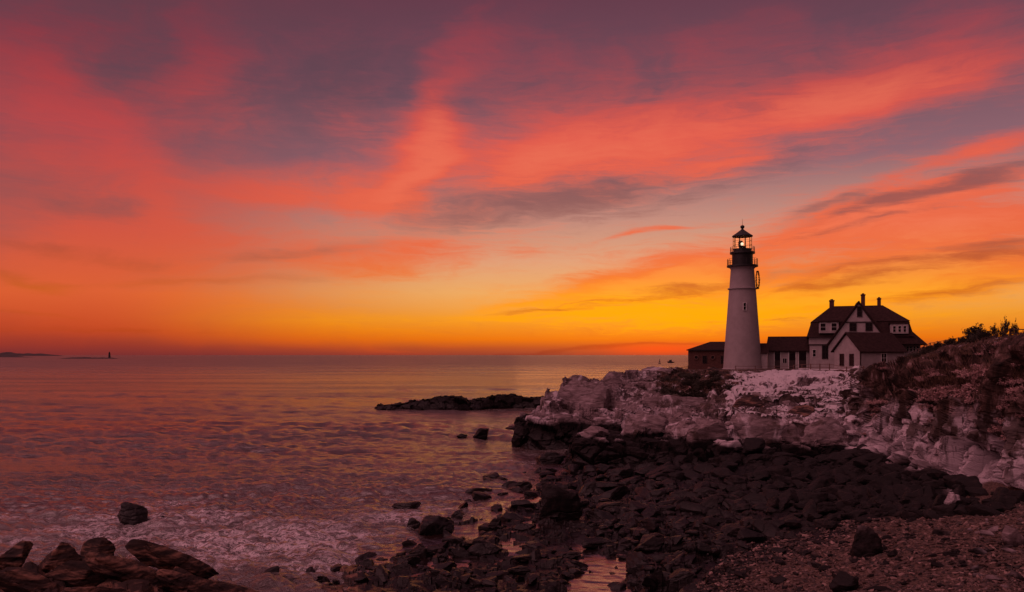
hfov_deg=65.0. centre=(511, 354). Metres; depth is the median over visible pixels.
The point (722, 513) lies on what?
boulder
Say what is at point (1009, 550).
boulder
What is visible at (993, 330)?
shrub
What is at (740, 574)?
boulder
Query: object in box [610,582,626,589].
boulder
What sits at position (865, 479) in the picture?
boulder
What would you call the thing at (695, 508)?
boulder
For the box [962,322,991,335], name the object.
shrub
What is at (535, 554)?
boulder
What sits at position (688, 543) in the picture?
boulder
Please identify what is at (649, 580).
boulder
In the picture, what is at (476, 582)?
boulder
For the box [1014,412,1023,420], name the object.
shrub
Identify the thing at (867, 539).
boulder
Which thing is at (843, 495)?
boulder
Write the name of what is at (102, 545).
boulder
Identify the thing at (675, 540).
boulder
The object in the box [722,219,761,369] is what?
lighthouse
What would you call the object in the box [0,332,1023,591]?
terrain
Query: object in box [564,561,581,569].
boulder
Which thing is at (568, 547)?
boulder
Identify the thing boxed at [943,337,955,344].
shrub
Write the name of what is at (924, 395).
shrub
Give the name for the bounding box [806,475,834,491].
boulder
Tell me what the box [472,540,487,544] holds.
boulder
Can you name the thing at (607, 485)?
boulder
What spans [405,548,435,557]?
boulder
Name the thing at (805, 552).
boulder
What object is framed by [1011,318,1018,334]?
shrub
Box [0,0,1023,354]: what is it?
sky
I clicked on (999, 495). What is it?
boulder
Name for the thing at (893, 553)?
boulder
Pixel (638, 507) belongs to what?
boulder
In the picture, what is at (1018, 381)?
shrub
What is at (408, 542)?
boulder
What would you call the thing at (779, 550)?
boulder
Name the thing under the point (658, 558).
boulder
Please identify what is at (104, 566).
boulder
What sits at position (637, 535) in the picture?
boulder
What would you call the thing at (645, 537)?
boulder
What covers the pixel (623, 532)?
boulder
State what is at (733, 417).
boulder
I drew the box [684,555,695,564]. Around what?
boulder
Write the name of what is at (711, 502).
boulder
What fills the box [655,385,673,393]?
shrub
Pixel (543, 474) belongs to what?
boulder
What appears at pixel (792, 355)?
door
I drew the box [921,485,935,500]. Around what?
boulder
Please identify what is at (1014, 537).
boulder
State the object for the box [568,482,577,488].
boulder
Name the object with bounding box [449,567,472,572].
boulder
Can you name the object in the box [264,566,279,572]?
boulder
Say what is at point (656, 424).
boulder
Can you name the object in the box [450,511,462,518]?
boulder
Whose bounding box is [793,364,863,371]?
fence
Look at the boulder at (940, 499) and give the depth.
34.95 m
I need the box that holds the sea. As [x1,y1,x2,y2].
[0,355,687,591]
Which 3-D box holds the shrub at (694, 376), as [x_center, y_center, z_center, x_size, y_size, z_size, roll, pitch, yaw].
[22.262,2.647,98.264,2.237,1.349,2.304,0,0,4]
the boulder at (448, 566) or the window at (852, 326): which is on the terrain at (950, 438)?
the boulder at (448, 566)
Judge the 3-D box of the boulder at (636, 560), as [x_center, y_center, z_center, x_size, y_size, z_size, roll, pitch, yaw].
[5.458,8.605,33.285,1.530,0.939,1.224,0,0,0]
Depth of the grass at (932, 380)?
49.67 m
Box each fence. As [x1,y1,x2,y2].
[735,366,792,370]
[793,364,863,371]
[907,336,967,354]
[982,328,1023,342]
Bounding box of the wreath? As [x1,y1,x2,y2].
[755,271,759,288]
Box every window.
[702,356,706,362]
[743,302,746,309]
[812,349,815,356]
[822,345,827,358]
[839,354,843,365]
[849,323,856,330]
[849,354,853,365]
[857,306,861,316]
[865,322,872,330]
[881,353,886,362]
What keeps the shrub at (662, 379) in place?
on the terrain at (950, 438)
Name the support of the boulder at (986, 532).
on the gravel
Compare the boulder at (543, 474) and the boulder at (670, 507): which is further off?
the boulder at (543, 474)
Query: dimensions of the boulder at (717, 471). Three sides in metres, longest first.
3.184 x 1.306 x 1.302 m
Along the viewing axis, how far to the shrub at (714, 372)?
95.02 m
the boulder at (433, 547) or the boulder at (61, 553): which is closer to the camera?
the boulder at (61, 553)
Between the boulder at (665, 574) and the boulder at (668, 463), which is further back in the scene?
the boulder at (668, 463)
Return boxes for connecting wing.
[767,336,809,368]
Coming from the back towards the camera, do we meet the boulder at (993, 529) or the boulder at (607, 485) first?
the boulder at (607, 485)
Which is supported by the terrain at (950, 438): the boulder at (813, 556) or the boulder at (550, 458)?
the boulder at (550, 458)
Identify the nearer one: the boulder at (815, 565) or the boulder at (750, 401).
the boulder at (815, 565)
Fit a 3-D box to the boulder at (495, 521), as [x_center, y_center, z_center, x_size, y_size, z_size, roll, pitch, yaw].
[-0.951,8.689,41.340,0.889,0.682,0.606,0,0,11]
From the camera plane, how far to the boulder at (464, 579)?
31.24 m
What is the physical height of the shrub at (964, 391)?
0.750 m
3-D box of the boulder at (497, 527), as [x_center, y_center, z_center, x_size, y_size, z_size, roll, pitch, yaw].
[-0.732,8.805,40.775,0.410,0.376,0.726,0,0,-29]
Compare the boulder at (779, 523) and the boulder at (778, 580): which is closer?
the boulder at (778, 580)
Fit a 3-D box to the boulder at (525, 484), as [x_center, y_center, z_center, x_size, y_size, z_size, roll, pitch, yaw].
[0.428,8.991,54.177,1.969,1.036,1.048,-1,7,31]
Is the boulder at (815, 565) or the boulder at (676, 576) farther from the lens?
the boulder at (676, 576)
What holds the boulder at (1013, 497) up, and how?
on the boulder rubble at (661, 487)
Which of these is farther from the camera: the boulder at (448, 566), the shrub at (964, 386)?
the shrub at (964, 386)
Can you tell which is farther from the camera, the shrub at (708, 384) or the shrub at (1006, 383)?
the shrub at (708, 384)
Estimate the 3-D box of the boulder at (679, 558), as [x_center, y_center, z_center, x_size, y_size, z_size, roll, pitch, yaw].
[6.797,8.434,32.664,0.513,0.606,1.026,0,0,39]
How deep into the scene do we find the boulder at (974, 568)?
25.42 m
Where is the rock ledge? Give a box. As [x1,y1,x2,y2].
[372,393,543,410]
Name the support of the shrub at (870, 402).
on the terrain at (950, 438)
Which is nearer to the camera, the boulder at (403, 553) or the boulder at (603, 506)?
the boulder at (403, 553)
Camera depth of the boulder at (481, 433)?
86.33 m
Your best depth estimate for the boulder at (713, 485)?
48.03 m
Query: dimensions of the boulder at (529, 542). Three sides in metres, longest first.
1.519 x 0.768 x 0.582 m
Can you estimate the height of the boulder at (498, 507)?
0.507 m
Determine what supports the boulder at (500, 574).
on the terrain at (950, 438)
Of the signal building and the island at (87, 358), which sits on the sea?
the island at (87, 358)
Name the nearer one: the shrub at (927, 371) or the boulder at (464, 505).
the boulder at (464, 505)
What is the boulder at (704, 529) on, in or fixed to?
on the boulder rubble at (661, 487)
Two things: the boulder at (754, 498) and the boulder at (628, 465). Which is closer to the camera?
the boulder at (754, 498)
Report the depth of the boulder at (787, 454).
55.65 m
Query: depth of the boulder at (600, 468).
57.60 m
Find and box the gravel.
[695,501,1023,591]
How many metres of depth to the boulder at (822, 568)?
28.39 m
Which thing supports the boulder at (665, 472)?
on the boulder rubble at (661, 487)
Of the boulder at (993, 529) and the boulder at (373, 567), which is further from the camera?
the boulder at (373, 567)
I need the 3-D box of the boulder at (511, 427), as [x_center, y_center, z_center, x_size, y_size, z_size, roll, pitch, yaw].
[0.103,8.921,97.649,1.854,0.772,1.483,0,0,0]
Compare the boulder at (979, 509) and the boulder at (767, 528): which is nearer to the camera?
the boulder at (979, 509)
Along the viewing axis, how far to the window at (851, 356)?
120.65 m
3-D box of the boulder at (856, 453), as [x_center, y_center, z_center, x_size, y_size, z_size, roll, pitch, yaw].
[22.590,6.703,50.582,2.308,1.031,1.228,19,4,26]
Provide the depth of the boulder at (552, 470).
61.90 m
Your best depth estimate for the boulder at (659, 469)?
54.26 m
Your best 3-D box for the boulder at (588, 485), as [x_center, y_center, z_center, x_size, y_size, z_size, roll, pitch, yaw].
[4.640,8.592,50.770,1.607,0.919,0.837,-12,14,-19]
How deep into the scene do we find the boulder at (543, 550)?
35.45 m
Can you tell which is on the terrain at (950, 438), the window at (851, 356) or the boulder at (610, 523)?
the boulder at (610, 523)
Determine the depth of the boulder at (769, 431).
59.53 m
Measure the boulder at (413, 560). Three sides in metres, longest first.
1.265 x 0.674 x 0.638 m
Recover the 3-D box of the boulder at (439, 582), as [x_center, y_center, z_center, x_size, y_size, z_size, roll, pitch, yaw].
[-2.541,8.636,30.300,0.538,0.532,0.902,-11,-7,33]
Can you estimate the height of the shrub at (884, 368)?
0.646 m
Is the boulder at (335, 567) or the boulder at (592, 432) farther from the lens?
the boulder at (592, 432)
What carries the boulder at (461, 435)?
in the sea
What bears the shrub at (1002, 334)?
on the terrain at (950, 438)
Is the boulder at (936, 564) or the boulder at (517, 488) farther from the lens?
the boulder at (517, 488)
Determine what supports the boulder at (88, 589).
on the terrain at (950, 438)
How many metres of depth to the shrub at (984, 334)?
65.41 m
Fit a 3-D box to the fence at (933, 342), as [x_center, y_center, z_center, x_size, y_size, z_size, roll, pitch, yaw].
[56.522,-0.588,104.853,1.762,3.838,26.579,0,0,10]
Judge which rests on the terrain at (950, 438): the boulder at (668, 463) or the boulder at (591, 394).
the boulder at (591, 394)
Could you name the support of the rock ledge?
in the sea
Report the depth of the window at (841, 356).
122.61 m
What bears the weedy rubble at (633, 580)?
on the terrain at (950, 438)
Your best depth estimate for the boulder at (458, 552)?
35.83 m
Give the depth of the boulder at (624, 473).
55.18 m
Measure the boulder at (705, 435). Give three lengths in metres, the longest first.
4.190 x 3.428 x 2.011 m
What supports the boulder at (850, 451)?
on the boulder rubble at (661, 487)
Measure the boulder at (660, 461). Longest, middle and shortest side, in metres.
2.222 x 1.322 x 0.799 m
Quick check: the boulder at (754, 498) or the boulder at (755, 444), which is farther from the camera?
the boulder at (755, 444)
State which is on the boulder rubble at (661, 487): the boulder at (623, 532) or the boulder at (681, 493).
the boulder at (681, 493)
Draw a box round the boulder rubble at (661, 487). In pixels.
[574,437,1015,546]
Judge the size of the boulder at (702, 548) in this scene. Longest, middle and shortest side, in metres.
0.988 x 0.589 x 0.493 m
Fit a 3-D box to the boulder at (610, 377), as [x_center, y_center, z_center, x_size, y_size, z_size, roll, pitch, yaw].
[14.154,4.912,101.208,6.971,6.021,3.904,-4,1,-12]
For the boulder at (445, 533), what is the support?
in the sea
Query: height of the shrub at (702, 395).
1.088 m
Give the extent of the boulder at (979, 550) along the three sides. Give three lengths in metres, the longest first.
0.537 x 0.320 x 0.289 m
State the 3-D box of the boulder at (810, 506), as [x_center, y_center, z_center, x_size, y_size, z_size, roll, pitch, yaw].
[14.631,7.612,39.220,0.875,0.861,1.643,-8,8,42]
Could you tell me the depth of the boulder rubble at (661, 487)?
43.44 m
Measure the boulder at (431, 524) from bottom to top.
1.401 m
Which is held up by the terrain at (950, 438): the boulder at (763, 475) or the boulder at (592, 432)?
the boulder at (592, 432)
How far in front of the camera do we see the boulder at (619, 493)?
47.96 m
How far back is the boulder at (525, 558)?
34.12 m
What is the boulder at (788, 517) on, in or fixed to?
on the boulder rubble at (661, 487)
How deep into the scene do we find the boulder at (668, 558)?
33.00 m
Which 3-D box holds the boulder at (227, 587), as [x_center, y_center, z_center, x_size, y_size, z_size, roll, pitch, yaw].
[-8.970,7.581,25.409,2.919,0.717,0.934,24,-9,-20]
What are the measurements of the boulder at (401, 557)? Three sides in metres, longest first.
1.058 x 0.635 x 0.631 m
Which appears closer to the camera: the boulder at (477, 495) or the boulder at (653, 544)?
the boulder at (653, 544)
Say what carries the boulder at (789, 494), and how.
on the boulder rubble at (661, 487)
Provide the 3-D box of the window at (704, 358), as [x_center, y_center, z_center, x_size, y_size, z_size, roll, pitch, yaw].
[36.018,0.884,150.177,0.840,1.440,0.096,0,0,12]
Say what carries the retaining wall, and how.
on the terrain at (950, 438)
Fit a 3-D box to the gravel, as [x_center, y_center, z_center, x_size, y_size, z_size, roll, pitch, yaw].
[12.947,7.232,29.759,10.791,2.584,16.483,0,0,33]
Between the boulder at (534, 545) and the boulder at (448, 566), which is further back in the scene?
the boulder at (534, 545)
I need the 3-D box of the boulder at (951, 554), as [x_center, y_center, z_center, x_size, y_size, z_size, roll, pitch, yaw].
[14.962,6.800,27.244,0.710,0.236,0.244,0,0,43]
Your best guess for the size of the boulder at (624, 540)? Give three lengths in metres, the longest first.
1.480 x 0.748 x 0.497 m
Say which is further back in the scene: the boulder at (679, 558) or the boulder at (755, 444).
the boulder at (755, 444)
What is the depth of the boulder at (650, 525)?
38.19 m
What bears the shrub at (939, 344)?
on the terrain at (950, 438)
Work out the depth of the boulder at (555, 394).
82.62 m
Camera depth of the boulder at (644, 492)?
48.67 m
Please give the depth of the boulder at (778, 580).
28.18 m
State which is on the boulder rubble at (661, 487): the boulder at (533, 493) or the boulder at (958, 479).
the boulder at (958, 479)
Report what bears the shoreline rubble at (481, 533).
on the terrain at (950, 438)
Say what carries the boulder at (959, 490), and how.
on the boulder rubble at (661, 487)
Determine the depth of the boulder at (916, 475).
43.54 m
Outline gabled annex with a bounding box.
[831,332,907,369]
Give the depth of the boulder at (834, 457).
53.49 m
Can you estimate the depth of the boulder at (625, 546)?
37.00 m
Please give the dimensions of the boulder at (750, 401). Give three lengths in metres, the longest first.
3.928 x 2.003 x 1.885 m
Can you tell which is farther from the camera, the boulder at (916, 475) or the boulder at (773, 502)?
the boulder at (916, 475)
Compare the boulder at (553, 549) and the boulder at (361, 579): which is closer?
the boulder at (361, 579)
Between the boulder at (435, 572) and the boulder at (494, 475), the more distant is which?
the boulder at (494, 475)
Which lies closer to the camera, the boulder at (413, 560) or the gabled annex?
the boulder at (413, 560)
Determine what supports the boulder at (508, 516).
on the terrain at (950, 438)
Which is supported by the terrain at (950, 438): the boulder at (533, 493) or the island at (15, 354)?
the boulder at (533, 493)
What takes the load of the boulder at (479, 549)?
on the terrain at (950, 438)
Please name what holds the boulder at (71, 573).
on the terrain at (950, 438)
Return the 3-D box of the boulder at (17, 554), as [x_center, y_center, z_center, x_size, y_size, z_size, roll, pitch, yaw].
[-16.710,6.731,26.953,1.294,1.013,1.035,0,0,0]
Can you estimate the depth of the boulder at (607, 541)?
37.38 m
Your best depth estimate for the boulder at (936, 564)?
26.45 m
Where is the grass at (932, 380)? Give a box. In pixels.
[661,333,1023,398]
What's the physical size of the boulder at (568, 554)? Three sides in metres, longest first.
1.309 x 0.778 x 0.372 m
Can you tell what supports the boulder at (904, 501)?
on the boulder rubble at (661, 487)
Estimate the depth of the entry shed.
134.64 m
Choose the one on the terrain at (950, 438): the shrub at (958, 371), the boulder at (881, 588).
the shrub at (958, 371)
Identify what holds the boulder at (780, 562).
on the terrain at (950, 438)
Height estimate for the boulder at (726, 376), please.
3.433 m
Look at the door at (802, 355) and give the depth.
135.66 m
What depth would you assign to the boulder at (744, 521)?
37.83 m
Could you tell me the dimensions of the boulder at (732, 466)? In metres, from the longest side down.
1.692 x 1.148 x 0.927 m
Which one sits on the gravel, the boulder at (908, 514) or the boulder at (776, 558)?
the boulder at (776, 558)
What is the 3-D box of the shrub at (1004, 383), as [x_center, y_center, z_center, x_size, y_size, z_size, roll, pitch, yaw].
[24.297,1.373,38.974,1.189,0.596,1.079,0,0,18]
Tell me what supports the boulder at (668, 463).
on the boulder rubble at (661, 487)
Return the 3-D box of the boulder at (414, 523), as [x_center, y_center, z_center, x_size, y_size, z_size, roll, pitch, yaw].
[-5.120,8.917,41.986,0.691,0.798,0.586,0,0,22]
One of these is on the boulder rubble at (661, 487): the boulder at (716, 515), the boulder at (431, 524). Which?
the boulder at (716, 515)
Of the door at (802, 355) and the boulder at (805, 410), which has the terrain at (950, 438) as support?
the boulder at (805, 410)
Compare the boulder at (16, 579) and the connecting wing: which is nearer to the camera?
the boulder at (16, 579)
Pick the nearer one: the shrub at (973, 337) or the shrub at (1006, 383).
the shrub at (1006, 383)
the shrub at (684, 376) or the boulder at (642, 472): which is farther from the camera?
the shrub at (684, 376)
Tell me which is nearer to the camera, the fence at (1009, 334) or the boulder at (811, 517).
the boulder at (811, 517)
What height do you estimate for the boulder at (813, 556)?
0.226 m
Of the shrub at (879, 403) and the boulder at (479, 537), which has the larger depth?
the shrub at (879, 403)
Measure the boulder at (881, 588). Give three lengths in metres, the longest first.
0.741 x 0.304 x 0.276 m
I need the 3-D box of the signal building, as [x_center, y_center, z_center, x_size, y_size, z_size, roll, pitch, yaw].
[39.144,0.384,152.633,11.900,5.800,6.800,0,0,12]
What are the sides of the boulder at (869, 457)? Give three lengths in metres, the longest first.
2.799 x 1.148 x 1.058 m
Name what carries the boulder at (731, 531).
on the boulder rubble at (661, 487)
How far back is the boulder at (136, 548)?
26.15 m
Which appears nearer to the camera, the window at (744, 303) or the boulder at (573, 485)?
the boulder at (573, 485)
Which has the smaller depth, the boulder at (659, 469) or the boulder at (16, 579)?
the boulder at (16, 579)
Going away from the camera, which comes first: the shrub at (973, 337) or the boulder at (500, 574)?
the boulder at (500, 574)
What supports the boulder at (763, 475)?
on the boulder rubble at (661, 487)
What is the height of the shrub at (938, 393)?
0.864 m
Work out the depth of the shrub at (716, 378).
93.61 m
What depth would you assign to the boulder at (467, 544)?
36.61 m
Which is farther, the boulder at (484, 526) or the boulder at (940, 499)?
the boulder at (484, 526)
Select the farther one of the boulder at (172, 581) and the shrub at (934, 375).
the shrub at (934, 375)
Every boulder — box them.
[0,540,33,569]
[0,567,65,591]
[38,542,81,572]
[45,560,104,586]
[61,586,128,591]
[80,537,115,560]
[84,552,169,591]
[117,502,147,524]
[125,539,166,566]
[145,543,218,578]
[155,569,224,591]
[207,579,258,591]
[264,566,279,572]
[305,566,315,572]
[316,576,329,581]
[330,564,341,571]
[354,577,368,582]
[355,551,376,562]
[367,565,385,569]
[375,564,387,581]
[382,562,396,567]
[391,561,411,569]
[392,501,420,508]
[393,556,408,563]
[393,556,420,565]
[396,551,405,556]
[402,539,416,545]
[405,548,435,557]
[407,517,420,528]
[411,543,428,557]
[418,515,453,534]
[427,545,445,551]
[429,569,445,575]
[434,561,456,571]
[435,578,451,588]
[438,541,448,547]
[442,530,451,536]
[442,535,463,543]
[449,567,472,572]
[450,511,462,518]
[451,547,471,557]
[456,433,467,437]
[458,502,467,508]
[459,573,471,583]
[462,540,472,548]
[465,488,492,493]
[467,543,501,556]
[469,577,483,587]
[472,491,491,500]
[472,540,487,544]
[473,428,488,439]
[473,535,499,540]
[478,523,494,529]
[483,472,499,478]
[486,571,508,578]
[488,518,501,525]
[491,504,502,510]
[494,526,502,530]
[500,512,524,521]
[502,481,516,486]
[505,425,514,428]
[507,481,532,488]
[507,486,523,491]
[507,565,530,574]
[511,499,534,507]
[513,523,534,530]
[513,554,531,562]
[522,542,541,548]
[524,490,540,495]
[526,541,546,547]
[526,574,536,585]
[530,548,541,559]
[535,452,565,463]
[539,468,556,472]
[539,471,555,477]
[539,482,582,520]
[540,549,551,553]
[543,390,559,412]
[545,546,569,553]
[546,475,562,480]
[555,551,582,558]
[558,380,612,410]
[561,544,572,550]
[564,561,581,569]
[568,464,579,474]
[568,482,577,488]
[570,559,587,566]
[577,481,595,494]
[579,425,608,438]
[580,499,588,505]
[582,537,608,548]
[585,509,614,520]
[595,463,615,474]
[595,502,628,510]
[596,481,619,489]
[597,485,628,499]
[599,518,620,527]
[599,538,613,547]
[600,371,631,383]
[609,468,632,478]
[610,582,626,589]
[617,543,632,550]
[618,527,630,537]
[618,537,633,543]
[620,414,668,441]
[623,463,634,475]
[625,552,659,572]
[629,501,650,514]
[630,527,642,540]
[633,536,664,552]
[634,395,711,408]
[634,465,658,476]
[634,487,652,499]
[637,518,658,532]
[640,533,663,543]
[641,366,671,371]
[641,507,656,517]
[642,575,657,589]
[645,465,682,477]
[647,553,673,563]
[648,469,675,479]
[654,457,671,465]
[655,504,675,511]
[659,461,672,466]
[662,571,671,576]
[664,555,676,563]
[665,535,682,544]
[665,568,696,582]
[668,472,685,481]
[669,553,684,563]
[671,490,701,498]
[673,496,690,511]
[678,455,702,463]
[679,502,704,514]
[682,469,704,481]
[682,541,694,546]
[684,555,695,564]
[685,420,694,424]
[686,419,731,450]
[695,542,713,553]
[697,481,718,489]
[699,523,718,534]
[700,495,718,508]
[700,514,720,519]
[704,367,735,379]
[704,467,734,477]
[705,578,713,584]
[707,509,734,517]
[719,462,737,471]
[722,525,756,537]
[723,475,746,485]
[727,503,750,512]
[730,414,735,421]
[732,395,764,407]
[733,412,800,449]
[734,570,745,578]
[737,528,766,542]
[740,516,753,525]
[741,493,766,503]
[744,437,765,451]
[747,469,769,480]
[748,520,784,527]
[752,519,780,536]
[766,497,779,508]
[769,575,786,584]
[770,547,785,553]
[771,556,785,559]
[772,452,805,459]
[775,559,785,564]
[777,496,788,510]
[780,489,799,502]
[784,515,799,521]
[787,405,814,416]
[801,550,811,555]
[802,499,816,516]
[803,417,849,447]
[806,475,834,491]
[806,513,822,521]
[810,554,822,559]
[811,562,820,567]
[818,565,830,571]
[827,452,854,462]
[829,570,858,591]
[837,490,853,499]
[840,448,872,454]
[845,453,884,464]
[850,431,861,437]
[850,525,883,557]
[852,450,868,457]
[853,460,869,470]
[856,475,877,484]
[860,475,882,484]
[863,553,875,556]
[867,586,890,590]
[887,549,897,556]
[897,499,909,504]
[900,510,922,519]
[912,468,936,479]
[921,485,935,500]
[930,561,944,567]
[931,494,946,509]
[932,529,949,535]
[933,504,955,516]
[942,551,962,556]
[943,474,981,488]
[944,492,959,503]
[946,484,967,496]
[950,500,967,505]
[965,487,988,496]
[965,504,1000,515]
[969,566,978,571]
[973,547,987,554]
[980,530,994,535]
[983,575,1004,580]
[988,525,998,532]
[991,487,1009,503]
[1001,525,1023,546]
[1001,548,1016,553]
[1005,490,1023,504]
[1010,569,1023,580]
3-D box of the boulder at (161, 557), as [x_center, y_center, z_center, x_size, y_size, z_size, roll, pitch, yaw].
[-10.875,6.912,26.355,2.539,0.828,0.813,28,-9,-18]
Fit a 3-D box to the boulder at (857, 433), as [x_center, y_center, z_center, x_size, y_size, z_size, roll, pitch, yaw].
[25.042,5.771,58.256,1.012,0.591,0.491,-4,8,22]
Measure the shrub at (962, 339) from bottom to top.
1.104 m
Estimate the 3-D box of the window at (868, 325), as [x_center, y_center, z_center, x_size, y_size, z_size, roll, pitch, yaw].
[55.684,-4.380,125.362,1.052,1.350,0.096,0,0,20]
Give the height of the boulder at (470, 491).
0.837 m
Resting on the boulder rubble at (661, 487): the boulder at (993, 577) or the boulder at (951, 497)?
the boulder at (951, 497)
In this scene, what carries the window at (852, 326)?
in the keepers house
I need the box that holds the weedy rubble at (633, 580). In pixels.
[417,519,753,591]
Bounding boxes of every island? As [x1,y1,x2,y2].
[0,352,60,355]
[60,357,117,358]
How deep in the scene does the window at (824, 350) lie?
129.70 m
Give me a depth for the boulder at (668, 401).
79.69 m
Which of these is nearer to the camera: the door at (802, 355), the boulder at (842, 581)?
the boulder at (842, 581)
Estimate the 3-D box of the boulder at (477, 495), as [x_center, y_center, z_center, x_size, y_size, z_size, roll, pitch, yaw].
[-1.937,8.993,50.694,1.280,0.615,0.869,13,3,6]
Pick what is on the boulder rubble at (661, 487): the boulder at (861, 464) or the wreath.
the boulder at (861, 464)
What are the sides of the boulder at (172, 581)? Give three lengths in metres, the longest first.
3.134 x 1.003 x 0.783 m
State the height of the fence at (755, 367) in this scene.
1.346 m
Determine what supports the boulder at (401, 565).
on the terrain at (950, 438)
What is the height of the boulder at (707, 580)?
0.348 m
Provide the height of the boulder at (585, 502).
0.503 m
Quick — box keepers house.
[806,293,926,368]
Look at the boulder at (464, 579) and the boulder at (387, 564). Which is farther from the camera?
the boulder at (387, 564)
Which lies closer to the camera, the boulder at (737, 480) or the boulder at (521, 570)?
the boulder at (521, 570)
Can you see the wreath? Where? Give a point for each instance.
(758, 279)
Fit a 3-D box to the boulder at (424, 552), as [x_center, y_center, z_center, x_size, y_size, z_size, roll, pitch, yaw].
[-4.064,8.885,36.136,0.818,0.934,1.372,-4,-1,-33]
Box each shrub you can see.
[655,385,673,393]
[659,375,673,381]
[678,372,693,378]
[684,390,703,396]
[685,371,702,378]
[689,378,704,387]
[694,391,707,398]
[699,378,718,388]
[707,374,723,381]
[708,368,721,376]
[721,381,736,389]
[863,400,873,406]
[867,406,880,412]
[873,398,887,406]
[876,364,888,372]
[917,394,931,401]
[920,392,934,397]
[923,368,938,374]
[928,371,945,378]
[931,387,949,398]
[933,341,942,346]
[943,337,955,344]
[952,367,969,373]
[956,372,969,381]
[959,335,966,342]
[960,372,970,378]
[960,385,970,394]
[961,382,974,389]
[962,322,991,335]
[967,330,985,340]
[977,328,992,339]
[987,423,1003,436]
[991,323,998,334]
[994,416,1004,426]
[995,328,1005,336]
[996,401,1007,413]
[998,378,1021,388]
[1000,316,1009,333]
[1001,380,1022,387]
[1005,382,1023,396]
[1007,377,1023,385]
[1007,390,1017,400]
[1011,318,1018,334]
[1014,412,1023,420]
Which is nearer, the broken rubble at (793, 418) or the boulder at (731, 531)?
the boulder at (731, 531)
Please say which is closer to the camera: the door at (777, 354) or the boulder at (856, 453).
the boulder at (856, 453)
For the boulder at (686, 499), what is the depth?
43.58 m
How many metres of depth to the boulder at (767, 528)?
35.68 m
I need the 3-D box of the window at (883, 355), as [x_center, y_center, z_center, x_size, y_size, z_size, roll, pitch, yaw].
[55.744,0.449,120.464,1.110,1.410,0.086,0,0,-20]
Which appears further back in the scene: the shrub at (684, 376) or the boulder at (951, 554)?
the shrub at (684, 376)
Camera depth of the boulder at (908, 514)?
34.32 m
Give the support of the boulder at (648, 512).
on the boulder rubble at (661, 487)
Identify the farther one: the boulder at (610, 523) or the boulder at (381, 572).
the boulder at (610, 523)
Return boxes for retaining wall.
[799,368,848,371]
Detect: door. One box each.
[775,352,779,368]
[789,352,795,368]
[799,352,806,368]
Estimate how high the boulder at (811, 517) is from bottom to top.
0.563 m
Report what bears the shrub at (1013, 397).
on the terrain at (950, 438)
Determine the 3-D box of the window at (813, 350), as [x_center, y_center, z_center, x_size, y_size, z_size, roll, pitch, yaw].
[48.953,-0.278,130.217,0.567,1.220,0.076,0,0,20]
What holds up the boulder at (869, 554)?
on the gravel
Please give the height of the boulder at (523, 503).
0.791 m
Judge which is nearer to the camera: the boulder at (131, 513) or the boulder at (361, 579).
the boulder at (361, 579)
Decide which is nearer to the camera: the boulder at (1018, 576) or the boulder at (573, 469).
the boulder at (1018, 576)
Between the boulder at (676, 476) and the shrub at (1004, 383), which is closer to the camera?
the shrub at (1004, 383)
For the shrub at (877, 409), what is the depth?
56.14 m
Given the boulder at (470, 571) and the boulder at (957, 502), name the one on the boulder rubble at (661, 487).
the boulder at (957, 502)
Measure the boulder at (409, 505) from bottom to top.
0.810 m
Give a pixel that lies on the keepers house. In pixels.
(831, 325)
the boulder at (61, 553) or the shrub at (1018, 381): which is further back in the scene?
the shrub at (1018, 381)
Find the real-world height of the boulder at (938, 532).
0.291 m
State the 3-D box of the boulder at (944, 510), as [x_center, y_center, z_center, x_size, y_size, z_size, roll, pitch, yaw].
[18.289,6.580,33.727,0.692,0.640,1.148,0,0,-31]
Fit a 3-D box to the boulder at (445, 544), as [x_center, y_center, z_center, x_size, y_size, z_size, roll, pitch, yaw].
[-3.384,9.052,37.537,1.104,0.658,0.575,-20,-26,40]
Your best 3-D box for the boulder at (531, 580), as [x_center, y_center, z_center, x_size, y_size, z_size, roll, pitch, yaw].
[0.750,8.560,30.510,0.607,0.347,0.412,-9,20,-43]
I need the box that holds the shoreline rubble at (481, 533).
[329,467,591,585]
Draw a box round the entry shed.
[760,343,768,368]
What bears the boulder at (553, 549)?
on the terrain at (950, 438)
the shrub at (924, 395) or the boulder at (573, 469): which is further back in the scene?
the boulder at (573, 469)
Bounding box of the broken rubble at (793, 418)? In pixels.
[682,396,858,445]
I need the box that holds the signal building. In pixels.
[686,342,724,369]
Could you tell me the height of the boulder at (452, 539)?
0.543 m
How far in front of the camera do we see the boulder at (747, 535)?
35.04 m
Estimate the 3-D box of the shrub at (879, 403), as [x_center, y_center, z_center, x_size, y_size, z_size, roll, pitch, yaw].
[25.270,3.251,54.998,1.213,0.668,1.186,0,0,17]
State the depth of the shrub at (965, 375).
45.15 m
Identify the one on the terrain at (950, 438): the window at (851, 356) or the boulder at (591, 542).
the boulder at (591, 542)
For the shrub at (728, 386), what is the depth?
83.63 m
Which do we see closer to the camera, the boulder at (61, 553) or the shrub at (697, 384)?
the boulder at (61, 553)
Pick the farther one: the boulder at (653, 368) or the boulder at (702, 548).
the boulder at (653, 368)
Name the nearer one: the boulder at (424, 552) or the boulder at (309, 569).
the boulder at (309, 569)
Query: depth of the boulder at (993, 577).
22.93 m
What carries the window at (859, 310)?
in the keepers house

